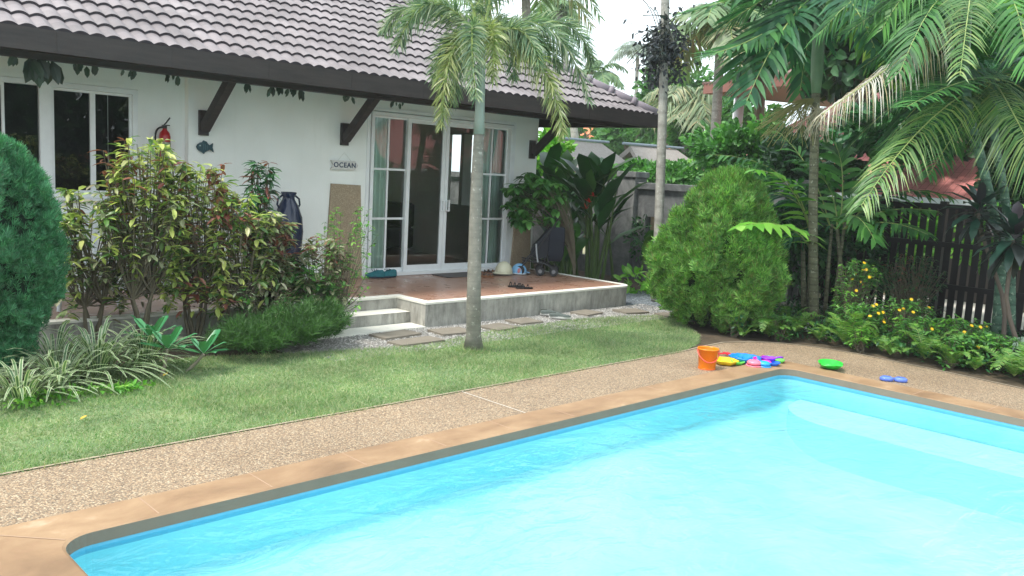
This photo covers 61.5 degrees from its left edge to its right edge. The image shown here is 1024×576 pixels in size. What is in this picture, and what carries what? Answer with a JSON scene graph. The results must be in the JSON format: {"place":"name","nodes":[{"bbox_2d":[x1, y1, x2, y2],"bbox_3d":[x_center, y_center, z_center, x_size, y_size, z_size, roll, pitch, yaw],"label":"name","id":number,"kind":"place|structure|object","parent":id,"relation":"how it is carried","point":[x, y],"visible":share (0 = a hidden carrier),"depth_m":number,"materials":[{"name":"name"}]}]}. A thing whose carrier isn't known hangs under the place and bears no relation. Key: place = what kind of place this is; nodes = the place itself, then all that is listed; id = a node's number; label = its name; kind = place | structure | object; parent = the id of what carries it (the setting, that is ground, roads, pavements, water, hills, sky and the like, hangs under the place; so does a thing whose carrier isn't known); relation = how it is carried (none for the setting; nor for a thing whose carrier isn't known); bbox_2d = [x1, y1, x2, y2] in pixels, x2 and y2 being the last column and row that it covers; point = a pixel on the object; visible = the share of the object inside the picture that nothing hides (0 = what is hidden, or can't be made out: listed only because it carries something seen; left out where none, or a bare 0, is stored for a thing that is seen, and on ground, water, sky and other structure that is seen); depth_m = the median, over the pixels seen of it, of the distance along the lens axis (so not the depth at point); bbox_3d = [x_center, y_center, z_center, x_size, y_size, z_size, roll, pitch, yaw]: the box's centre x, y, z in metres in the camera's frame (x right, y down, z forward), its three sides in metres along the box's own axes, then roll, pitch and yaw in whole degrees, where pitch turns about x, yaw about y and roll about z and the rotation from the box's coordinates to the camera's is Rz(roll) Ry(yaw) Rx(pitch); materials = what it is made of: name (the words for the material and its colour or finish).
{"place":"outdoors","nodes":[
{"label":"outdoors","id":0,"kind":"place"},
{"bbox_2d":[0,313,701,475],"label":"lawn","id":1,"kind":"structure","parent":0,"point":[132,410],"depth_m":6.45,"materials":[{"name":"plant"}]},
{"bbox_2d":[0,357,98,408],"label":"strap leaf plant","id":2,"kind":"object","parent":1,"relation":"on","point":[14,392],"visible":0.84,"depth_m":5.98,"materials":[{"name":"green plant"}]},
{"bbox_2d":[0,339,140,401],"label":"strap leaf plant","id":3,"kind":"object","parent":1,"relation":"on","point":[54,362],"visible":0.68,"depth_m":6.33,"materials":[{"name":"green plant"}]},
{"bbox_2d":[2,378,155,409],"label":"ground cover plant","id":4,"kind":"object","parent":1,"relation":"on","point":[132,385],"visible":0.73,"depth_m":6.15,"materials":[{"name":"green plant"}]},
{"bbox_2d":[6,315,188,391],"bbox_3d":[-3.207,0.495,6.710,1.505,0.444,1.378,-4,11,-44],"label":"strap leaf plant","id":5,"kind":"object","parent":1,"relation":"on","point":[103,359],"visible":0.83,"depth_m":6.67,"materials":[{"name":"green plant"}]},
{"bbox_2d":[72,320,208,380],"bbox_3d":[-3.078,0.481,7.146,1.171,0.369,1.176,-4,11,-44],"label":"strap leaf plant","id":6,"kind":"object","parent":1,"relation":"on","point":[145,348],"visible":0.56,"depth_m":7.07,"materials":[{"name":"green plant"}]},
{"bbox_2d":[123,315,175,367],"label":"plumeria seedling","id":7,"kind":"object","parent":1,"relation":"on","point":[157,326],"visible":0.48,"depth_m":7.17,"materials":[{"name":"green plant"}]},
{"bbox_2d":[138,324,196,376],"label":"plumeria seedling","id":8,"kind":"object","parent":1,"relation":"on","point":[166,341],"visible":0.89,"depth_m":6.92,"materials":[{"name":"green plant"}]},
{"bbox_2d":[176,329,227,371],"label":"plumeria seedling","id":9,"kind":"object","parent":1,"relation":"on","point":[203,347],"visible":0.96,"depth_m":7.14,"materials":[{"name":"green plant"}]},
{"bbox_2d":[248,298,338,345],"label":"feathery bush","id":10,"kind":"object","parent":1,"relation":"on","point":[304,326],"visible":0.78,"depth_m":7.91,"materials":[{"name":"green plant"}]},
{"bbox_2d":[376,0,598,350],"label":"foxtail palm","id":11,"kind":"object","parent":1,"relation":"on","point":[465,47],"visible":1,"depth_m":8.30,"materials":[{"name":"green plant"}]},
{"bbox_2d":[269,304,692,360],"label":"gravel path","id":12,"kind":"structure","parent":0,"point":[291,349],"depth_m":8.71,"materials":[{"name":"gravel"}]},
{"bbox_2d":[287,292,354,338],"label":"feathery bush","id":13,"kind":"object","parent":12,"relation":"on","point":[327,304],"visible":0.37,"depth_m":8.29,"materials":[{"name":"green plant"}]},
{"bbox_2d":[369,329,421,340],"bbox_3d":[-1.231,0.503,9.100,0.275,0.042,0.515,10,10,42],"label":"stepping stone","id":14,"kind":"object","parent":12,"relation":"on","point":[396,334],"visible":0.92,"depth_m":9.04,"materials":[{"name":"stone"}]},
{"bbox_2d":[387,336,444,346],"bbox_3d":[-0.982,0.556,8.806,0.578,0.042,0.251,-4,11,-44],"label":"stepping stone","id":15,"kind":"object","parent":12,"relation":"on","point":[407,342],"visible":0.76,"depth_m":8.76,"materials":[{"name":"stone"}]},
{"bbox_2d":[0,342,1023,526],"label":"pool deck","id":16,"kind":"structure","parent":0,"point":[34,494],"depth_m":5.86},
{"bbox_2d":[0,361,1023,575],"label":"pool coping","id":17,"kind":"object","parent":16,"relation":"on","point":[41,556],"visible":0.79,"depth_m":5.08,"materials":[{"name":"stone"}]},
{"bbox_2d":[697,346,719,370],"bbox_3d":[1.887,0.680,8.296,0.215,0.203,0.215,-4,11,-44],"label":"toy bucket","id":18,"kind":"object","parent":16,"relation":"on","point":[707,357],"visible":1,"depth_m":8.23,"materials":[{"name":"orange plastic"}]},
{"bbox_2d":[0,263,1023,389],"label":"garden soil","id":19,"kind":"structure","parent":0,"point":[708,334],"depth_m":9.58,"materials":[{"name":"brown soil"}]},
{"bbox_2d":[0,130,73,380],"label":"cypress","id":20,"kind":"object","parent":19,"relation":"on","point":[34,268],"visible":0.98,"depth_m":6.33,"materials":[{"name":"green plant"}]},
{"bbox_2d":[0,320,138,381],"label":"strap leaf plant","id":21,"kind":"object","parent":19,"relation":"on","point":[59,342],"visible":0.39,"depth_m":6.75,"materials":[{"name":"plant"}]},
{"bbox_2d":[55,184,138,347],"bbox_3d":[-3.711,-0.166,7.611,0.804,1.507,0.897,4,8,9],"label":"garden shrub","id":22,"kind":"object","parent":19,"relation":"on","point":[79,268],"visible":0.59,"depth_m":7.51,"materials":[{"name":"green plant"}]},
{"bbox_2d":[81,136,199,339],"bbox_3d":[-3.327,-0.375,7.673,0.962,1.947,0.856,-1,9,-30],"label":"garden shrub","id":23,"kind":"object","parent":19,"relation":"on","point":[139,277],"visible":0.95,"depth_m":7.53,"materials":[{"name":"green plant"}]},
{"bbox_2d":[136,160,252,346],"bbox_3d":[-2.983,-0.302,8.008,1.055,1.754,0.938,-4,11,-44],"label":"garden shrub","id":24,"kind":"object","parent":19,"relation":"on","point":[189,286],"visible":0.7,"depth_m":7.86,"materials":[{"name":"green plant"}]},
{"bbox_2d":[190,184,281,323],"bbox_3d":[-2.643,-0.201,8.186,0.870,1.550,0.843,-1,9,-26],"label":"garden shrub","id":25,"kind":"object","parent":19,"relation":"on","point":[230,272],"visible":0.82,"depth_m":8.06,"materials":[{"name":"green plant"}]},
{"bbox_2d":[200,308,300,354],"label":"feathery bush","id":26,"kind":"object","parent":19,"relation":"on","point":[246,333],"visible":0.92,"depth_m":7.57,"materials":[{"name":"green plant"}]},
{"bbox_2d":[236,160,281,246],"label":"upright shrub","id":27,"kind":"object","parent":19,"relation":"on","point":[264,199],"visible":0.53,"depth_m":8.68,"materials":[{"name":"green plant"}]},
{"bbox_2d":[229,283,301,317],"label":"variegated shrub","id":28,"kind":"object","parent":19,"relation":"on","point":[282,296],"visible":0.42,"depth_m":8.17,"materials":[{"name":"green plant"}]},
{"bbox_2d":[232,211,305,316],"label":"garden shrub","id":29,"kind":"object","parent":19,"relation":"on","point":[283,264],"visible":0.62,"depth_m":8.38,"materials":[{"name":"green plant"}]},
{"bbox_2d":[285,235,357,304],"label":"garden shrub","id":30,"kind":"object","parent":19,"relation":"on","point":[306,286],"visible":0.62,"depth_m":8.71,"materials":[{"name":"green plant"}]},
{"bbox_2d":[0,0,657,291],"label":"white house","id":31,"kind":"structure","parent":19,"relation":"on","point":[216,56],"depth_m":10.54,"materials":[{"name":"paint"}]},
{"bbox_2d":[23,58,63,87],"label":"hanging vine","id":32,"kind":"object","parent":31,"relation":"hanging from","point":[38,72],"visible":1,"depth_m":7.89,"materials":[{"name":"green plant"}]},
{"bbox_2d":[0,71,142,202],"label":"window","id":33,"kind":"structure","parent":31,"relation":"in","point":[45,94],"depth_m":8.85,"materials":[{"name":"white paint"}]},
{"bbox_2d":[371,117,386,267],"bbox_3d":[-1.837,-1.285,11.816,0.304,2.152,0.050,-4,11,-44],"label":"curtain","id":34,"kind":"object","parent":31,"relation":"hanging from","point":[380,146],"visible":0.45,"depth_m":11.81,"materials":[{"name":"grey fabric"}]},
{"bbox_2d":[386,201,414,247],"bbox_3d":[-2.305,-1.167,15.586,0.600,0.800,1.000,-4,11,-44],"label":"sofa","id":35,"kind":"object","parent":31,"relation":"on","point":[393,231],"visible":0.38,"depth_m":15.38,"materials":[{"name":"fabric"}]},
{"bbox_2d":[362,107,516,276],"bbox_3d":[-0.993,-1.292,12.302,2.692,2.327,0.120,-4,11,-44],"label":"sliding door","id":36,"kind":"structure","parent":31,"relation":"in","point":[510,136],"depth_m":12.16,"materials":[{"name":"white paint"}]},
{"bbox_2d":[481,128,490,262],"bbox_3d":[-0.443,-1.391,13.159,0.262,2.152,0.050,-4,11,-44],"label":"curtain","id":37,"kind":"object","parent":31,"relation":"hanging from","point":[487,142],"visible":0.25,"depth_m":13.16,"materials":[{"name":"fabric"}]},
{"bbox_2d":[487,129,505,262],"bbox_3d":[-0.204,-1.409,13.389,0.346,2.152,0.050,-4,11,-44],"label":"curtain","id":38,"kind":"object","parent":31,"relation":"hanging from","point":[496,193],"visible":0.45,"depth_m":13.34,"materials":[{"name":"grey fabric"}]},
{"bbox_2d":[32,269,627,355],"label":"terrace","id":39,"kind":"structure","parent":19,"relation":"on","point":[409,302],"depth_m":10.13,"materials":[{"name":"concrete"}]},
{"bbox_2d":[275,192,302,283],"bbox_3d":[-2.702,-0.595,10.368,0.360,1.120,0.360,-4,11,-44],"label":"urn","id":40,"kind":"object","parent":39,"relation":"on","point":[288,206],"visible":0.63,"depth_m":10.24,"materials":[{"name":"blue ceramic"}]},
{"bbox_2d":[518,217,564,275],"bbox_3d":[0.430,-0.638,12.889,0.717,0.862,0.464,3,8,0],"label":"stroller","id":41,"kind":"object","parent":39,"relation":"on","point":[550,242],"visible":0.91,"depth_m":12.72,"materials":[{"name":"grey fabric"}]},
{"bbox_2d":[290,207,377,335],"bbox_3d":[-1.846,-0.152,8.841,0.974,1.354,0.723,-4,11,-44],"label":"airy shrub","id":42,"kind":"object","parent":19,"relation":"on","point":[355,274],"visible":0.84,"depth_m":8.88,"materials":[{"name":"green plant"}]},
{"bbox_2d":[499,172,575,274],"bbox_3d":[0.301,-0.841,12.980,1.332,1.791,1.016,-4,11,-44],"label":"glossy shrub","id":43,"kind":"object","parent":19,"relation":"on","point":[521,220],"visible":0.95,"depth_m":12.79,"materials":[{"name":"green plant"}]},
{"bbox_2d":[531,142,590,273],"bbox_3d":[0.770,-1.374,15.139,1.596,2.325,1.343,3,8,0],"label":"heliconia","id":44,"kind":"object","parent":19,"relation":"on","point":[554,152],"visible":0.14,"depth_m":14.89,"materials":[{"name":"green plant"}]},
{"bbox_2d":[546,151,649,279],"bbox_3d":[1.310,-1.157,14.207,1.580,2.205,1.586,-4,11,-44],"label":"heliconia","id":45,"kind":"object","parent":19,"relation":"on","point":[594,172],"visible":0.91,"depth_m":14.08,"materials":[{"name":"green plant"}]},
{"bbox_2d":[592,207,653,283],"bbox_3d":[1.943,-0.725,14.742,1.375,1.276,0.384,10,10,42],"label":"heliconia","id":46,"kind":"object","parent":19,"relation":"on","point":[648,235],"visible":0.57,"depth_m":14.66,"materials":[{"name":"green plant"}]},
{"bbox_2d":[613,263,650,293],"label":"leafy seedling","id":47,"kind":"object","parent":19,"relation":"on","point":[627,270],"visible":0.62,"depth_m":13.52,"materials":[{"name":"green plant"}]},
{"bbox_2d":[642,163,794,333],"bbox_3d":[2.534,-0.525,10.640,1.824,2.069,1.842,5,8,13],"label":"cypress","id":48,"kind":"object","parent":19,"relation":"on","point":[704,266],"visible":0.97,"depth_m":10.14,"materials":[{"name":"green plant"}]},
{"bbox_2d":[753,168,840,295],"bbox_3d":[3.883,-0.843,12.339,1.727,1.826,1.544,-4,11,-44],"label":"tree","id":49,"kind":"object","parent":19,"relation":"on","point":[793,255],"visible":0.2,"depth_m":12.00,"materials":[{"name":"green plant"}]},
{"bbox_2d":[674,0,933,326],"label":"areca palm","id":50,"kind":"object","parent":19,"relation":"on","point":[779,36],"visible":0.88,"depth_m":10.87,"materials":[{"name":"green plant"}]},
{"bbox_2d":[702,125,958,321],"bbox_3d":[4.043,-0.805,11.373,4.319,2.721,2.711,0,8,-20],"label":"clump palm","id":51,"kind":"object","parent":19,"relation":"on","point":[866,227],"visible":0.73,"depth_m":11.59,"materials":[{"name":"green plant"}]},
{"bbox_2d":[808,312,878,344],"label":"fern","id":52,"kind":"object","parent":19,"relation":"on","point":[842,336],"visible":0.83,"depth_m":9.80,"materials":[{"name":"green plant"}]},
{"bbox_2d":[795,193,906,300],"bbox_3d":[5.021,-0.584,12.682,1.486,1.798,1.524,-4,11,-44],"label":"tree","id":53,"kind":"object","parent":19,"relation":"on","point":[849,247],"visible":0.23,"depth_m":12.23,"materials":[{"name":"green plant"}]},
{"bbox_2d":[829,258,884,325],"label":"flowering bush","id":54,"kind":"object","parent":19,"relation":"on","point":[853,278],"visible":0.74,"depth_m":10.48,"materials":[{"name":"green plant"}]},
{"bbox_2d":[690,295,1023,378],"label":"ground cover","id":55,"kind":"object","parent":19,"relation":"on","point":[798,307],"visible":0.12,"depth_m":10.29,"materials":[{"name":"green plant"}]},
{"bbox_2d":[830,302,886,342],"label":"flowering bush","id":56,"kind":"object","parent":19,"relation":"on","point":[858,310],"visible":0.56,"depth_m":10.05,"materials":[{"name":"green plant"}]},
{"bbox_2d":[844,328,875,352],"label":"weed","id":57,"kind":"object","parent":19,"relation":"on","point":[858,345],"visible":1,"depth_m":9.62,"materials":[{"name":"green plant"}]},
{"bbox_2d":[870,296,935,343],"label":"flowering bush","id":58,"kind":"object","parent":19,"relation":"on","point":[913,310],"visible":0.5,"depth_m":10.14,"materials":[{"name":"green plant"}]},
{"bbox_2d":[872,254,948,320],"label":"red tipped bush","id":59,"kind":"object","parent":19,"relation":"on","point":[913,293],"visible":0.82,"depth_m":11.13,"materials":[{"name":"green plant"}]},
{"bbox_2d":[804,0,1023,339],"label":"cane palm","id":60,"kind":"object","parent":19,"relation":"on","point":[979,87],"visible":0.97,"depth_m":9.31,"materials":[{"name":"green plant"}]},
{"bbox_2d":[894,316,946,355],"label":"flowering bush","id":61,"kind":"object","parent":19,"relation":"on","point":[924,323],"visible":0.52,"depth_m":9.58,"materials":[{"name":"green plant"}]},
{"bbox_2d":[893,323,960,358],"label":"fern","id":62,"kind":"object","parent":19,"relation":"on","point":[927,343],"visible":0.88,"depth_m":9.23,"materials":[{"name":"green plant"}]},
{"bbox_2d":[930,333,979,365],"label":"fern","id":63,"kind":"object","parent":19,"relation":"on","point":[951,354],"visible":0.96,"depth_m":8.92,"materials":[{"name":"green plant"}]},
{"bbox_2d":[927,313,994,350],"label":"flowering bush","id":64,"kind":"object","parent":19,"relation":"on","point":[980,329],"visible":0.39,"depth_m":9.61,"materials":[{"name":"green plant"}]},
{"bbox_2d":[932,332,989,366],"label":"flowering bush","id":65,"kind":"object","parent":19,"relation":"on","point":[969,343],"visible":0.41,"depth_m":9.05,"materials":[{"name":"green plant"}]},
{"bbox_2d":[939,182,1013,338],"bbox_3d":[5.550,-0.275,10.297,0.882,1.978,0.948,-4,11,-44],"label":"cordyline","id":66,"kind":"object","parent":19,"relation":"on","point":[978,197],"visible":0.83,"depth_m":10.18,"materials":[{"name":"green plant"}]},
{"bbox_2d":[963,331,1021,369],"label":"flowering bush","id":67,"kind":"object","parent":19,"relation":"on","point":[996,342],"visible":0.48,"depth_m":9.04,"materials":[{"name":"green plant"}]},
{"bbox_2d":[972,201,1023,337],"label":"cordyline","id":68,"kind":"object","parent":19,"relation":"on","point":[1011,257],"visible":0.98,"depth_m":9.68,"materials":[{"name":"green plant"}]},
{"bbox_2d":[975,342,1023,375],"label":"fern","id":69,"kind":"object","parent":19,"relation":"on","point":[1012,367],"visible":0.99,"depth_m":8.62,"materials":[{"name":"green plant"}]},
{"bbox_2d":[70,375,1023,575],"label":"pool basin","id":70,"kind":"object","parent":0,"point":[618,498],"visible":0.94,"depth_m":6.17,"materials":[{"name":"liquid"}]},
{"bbox_2d":[448,0,823,171],"label":"sky","id":71,"kind":"structure","parent":0,"point":[611,34],"materials":[{"name":"white"}]},
{"bbox_2d":[625,290,671,312],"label":"dark gravel","id":72,"kind":"structure","parent":0,"point":[642,297],"depth_m":12.72,"materials":[{"name":"gravel"}]},
{"bbox_2d":[539,199,589,274],"bbox_3d":[0.835,-0.721,13.803,0.896,1.406,1.254,3,8,0],"label":"heliconia","id":73,"kind":"object","parent":72,"relation":"on","point":[565,263],"visible":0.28,"depth_m":13.90,"materials":[{"name":"green plant"}]},
{"bbox_2d":[623,0,698,300],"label":"slim palm","id":74,"kind":"object","parent":72,"relation":"on","point":[661,45],"visible":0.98,"depth_m":12.66,"materials":[{"name":"grey plant"}]},
{"bbox_2d":[583,247,884,297],"bbox_3d":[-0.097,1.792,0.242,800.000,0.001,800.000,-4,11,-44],"label":"ground","id":75,"kind":"structure","parent":0,"point":[798,292],"depth_m":15.75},
{"bbox_2d":[0,341,1023,474],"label":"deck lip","id":76,"kind":"object","parent":75,"relation":"on","point":[493,385],"visible":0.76,"depth_m":6.93,"materials":[{"name":"beige concrete"}]},
{"bbox_2d":[450,0,605,36],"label":"coconut palm","id":77,"kind":"object","parent":75,"relation":"on","point":[526,4],"visible":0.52,"depth_m":24.95,"materials":[{"name":"green plant"}]},
{"bbox_2d":[536,128,577,176],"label":"tree","id":78,"kind":"object","parent":75,"relation":"on","point":[568,145],"visible":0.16,"depth_m":17.20,"materials":[{"name":"green plant"}]},
{"bbox_2d":[531,0,585,137],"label":"coconut palm","id":79,"kind":"object","parent":75,"relation":"on","point":[573,131],"visible":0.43,"depth_m":39.87,"materials":[{"name":"green plant"}]},
{"bbox_2d":[562,137,624,236],"bbox_3d":[2.217,-3.023,25.864,2.853,2.869,3.000,-3,10,-37],"label":"thatched hut","id":80,"kind":"object","parent":75,"relation":"on","point":[598,148],"visible":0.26,"depth_m":25.46,"materials":[{"name":"paint"}]},
{"bbox_2d":[582,59,628,89],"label":"coconut palm","id":81,"kind":"object","parent":75,"relation":"on","point":[602,74],"visible":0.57,"depth_m":44.33,"materials":[{"name":"green plant"}]},
{"bbox_2d":[589,128,656,155],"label":"tree","id":82,"kind":"object","parent":75,"relation":"on","point":[616,137],"visible":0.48,"depth_m":37.04,"materials":[{"name":"plant"}]},
{"bbox_2d":[608,41,647,96],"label":"coconut palm","id":83,"kind":"object","parent":75,"relation":"on","point":[627,49],"visible":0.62,"depth_m":61.90,"materials":[{"name":"green plant"}]},
{"bbox_2d":[450,171,808,303],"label":"boundary wall","id":84,"kind":"structure","parent":75,"relation":"on","point":[641,200],"depth_m":15.36,"materials":[{"name":"grey concrete"}]},
{"bbox_2d":[623,214,651,262],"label":"weed plant","id":85,"kind":"object","parent":84,"relation":"attached to","point":[636,223],"visible":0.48,"depth_m":15.18,"materials":[{"name":"green plant"}]},
{"bbox_2d":[610,156,704,184],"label":"hedge","id":86,"kind":"object","parent":75,"relation":"on","point":[676,172],"visible":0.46,"depth_m":16.41,"materials":[{"name":"green plant"}]},
{"bbox_2d":[619,142,697,229],"bbox_3d":[4.548,-3.018,26.843,3.070,2.848,2.600,-2,9,-33],"label":"thatched hut","id":87,"kind":"object","parent":75,"relation":"on","point":[649,152],"visible":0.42,"depth_m":26.19,"materials":[{"name":"wood"}]},
{"bbox_2d":[631,64,713,148],"bbox_3d":[6.188,-5.964,34.186,3.424,6.954,3.505,-4,11,-44],"label":"tree","id":88,"kind":"object","parent":75,"relation":"on","point":[650,134],"visible":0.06,"depth_m":33.66,"materials":[{"name":"plant"}]},
{"bbox_2d":[641,83,712,155],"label":"coconut palm","id":89,"kind":"object","parent":75,"relation":"on","point":[692,101],"visible":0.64,"depth_m":28.87,"materials":[{"name":"green plant"}]},
{"bbox_2d":[666,108,722,160],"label":"tree","id":90,"kind":"object","parent":75,"relation":"on","point":[673,136],"visible":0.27,"depth_m":29.73,"materials":[{"name":"green plant"}]},
{"bbox_2d":[642,1,793,145],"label":"coconut palm","id":91,"kind":"object","parent":75,"relation":"on","point":[705,21],"visible":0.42,"depth_m":18.92,"materials":[{"name":"green plant"}]},
{"bbox_2d":[678,112,785,179],"bbox_3d":[4.237,-1.695,16.107,2.047,3.135,2.348,-4,11,-44],"label":"tree","id":92,"kind":"object","parent":75,"relation":"on","point":[730,138],"visible":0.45,"depth_m":15.49,"materials":[{"name":"green plant"}]},
{"bbox_2d":[716,0,774,121],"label":"tree","id":93,"kind":"object","parent":75,"relation":"on","point":[759,110],"visible":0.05,"depth_m":20.15,"materials":[{"name":"green plant"}]},
{"bbox_2d":[702,62,878,129],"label":"pavilion","id":94,"kind":"structure","parent":75,"relation":"on","point":[780,94],"depth_m":25.65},
{"bbox_2d":[752,119,838,195],"bbox_3d":[4.457,-1.597,13.790,1.510,2.302,1.421,-4,11,-44],"label":"tree","id":95,"kind":"object","parent":75,"relation":"on","point":[774,157],"visible":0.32,"depth_m":13.42,"materials":[{"name":"green plant"}]},
{"bbox_2d":[768,0,893,105],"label":"tree","id":96,"kind":"object","parent":75,"relation":"on","point":[837,85],"visible":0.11,"depth_m":16.25,"materials":[{"name":"green plant"}]},
{"bbox_2d":[819,124,868,210],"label":"tree","id":97,"kind":"object","parent":75,"relation":"on","point":[858,163],"visible":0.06,"depth_m":15.44,"materials":[{"name":"green plant"}]},
{"bbox_2d":[824,90,970,165],"bbox_3d":[6.672,-2.659,14.541,2.395,1.216,2.622,1,8,-12],"label":"tree","id":98,"kind":"object","parent":75,"relation":"on","point":[852,129],"visible":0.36,"depth_m":14.53,"materials":[{"name":"green plant"}]},
{"bbox_2d":[786,92,1020,303],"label":"red roofed building","id":99,"kind":"structure","parent":75,"relation":"on","point":[961,176],"depth_m":14.96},
{"bbox_2d":[790,194,1023,336],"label":"slat fence","id":100,"kind":"object","parent":75,"relation":"on","point":[944,245],"visible":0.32,"depth_m":11.63,"materials":[{"name":"wood"}]},
{"bbox_2d":[708,96,786,131],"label":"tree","id":101,"kind":"object","parent":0,"point":[727,113],"visible":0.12,"depth_m":27.40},
{"bbox_2d":[874,295,1023,329],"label":"road","id":102,"kind":"structure","parent":0,"point":[973,312],"depth_m":13.65,"materials":[{"name":"asphalt"}]},
{"bbox_2d":[878,0,1023,160],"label":"tree","id":103,"kind":"object","parent":102,"relation":"on","point":[939,71],"visible":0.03,"depth_m":14.31,"materials":[{"name":"green plant"}]},
{"bbox_2d":[963,125,1023,312],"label":"tree","id":104,"kind":"object","parent":102,"relation":"on","point":[987,147],"visible":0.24,"depth_m":13.45,"materials":[{"name":"green plant"}]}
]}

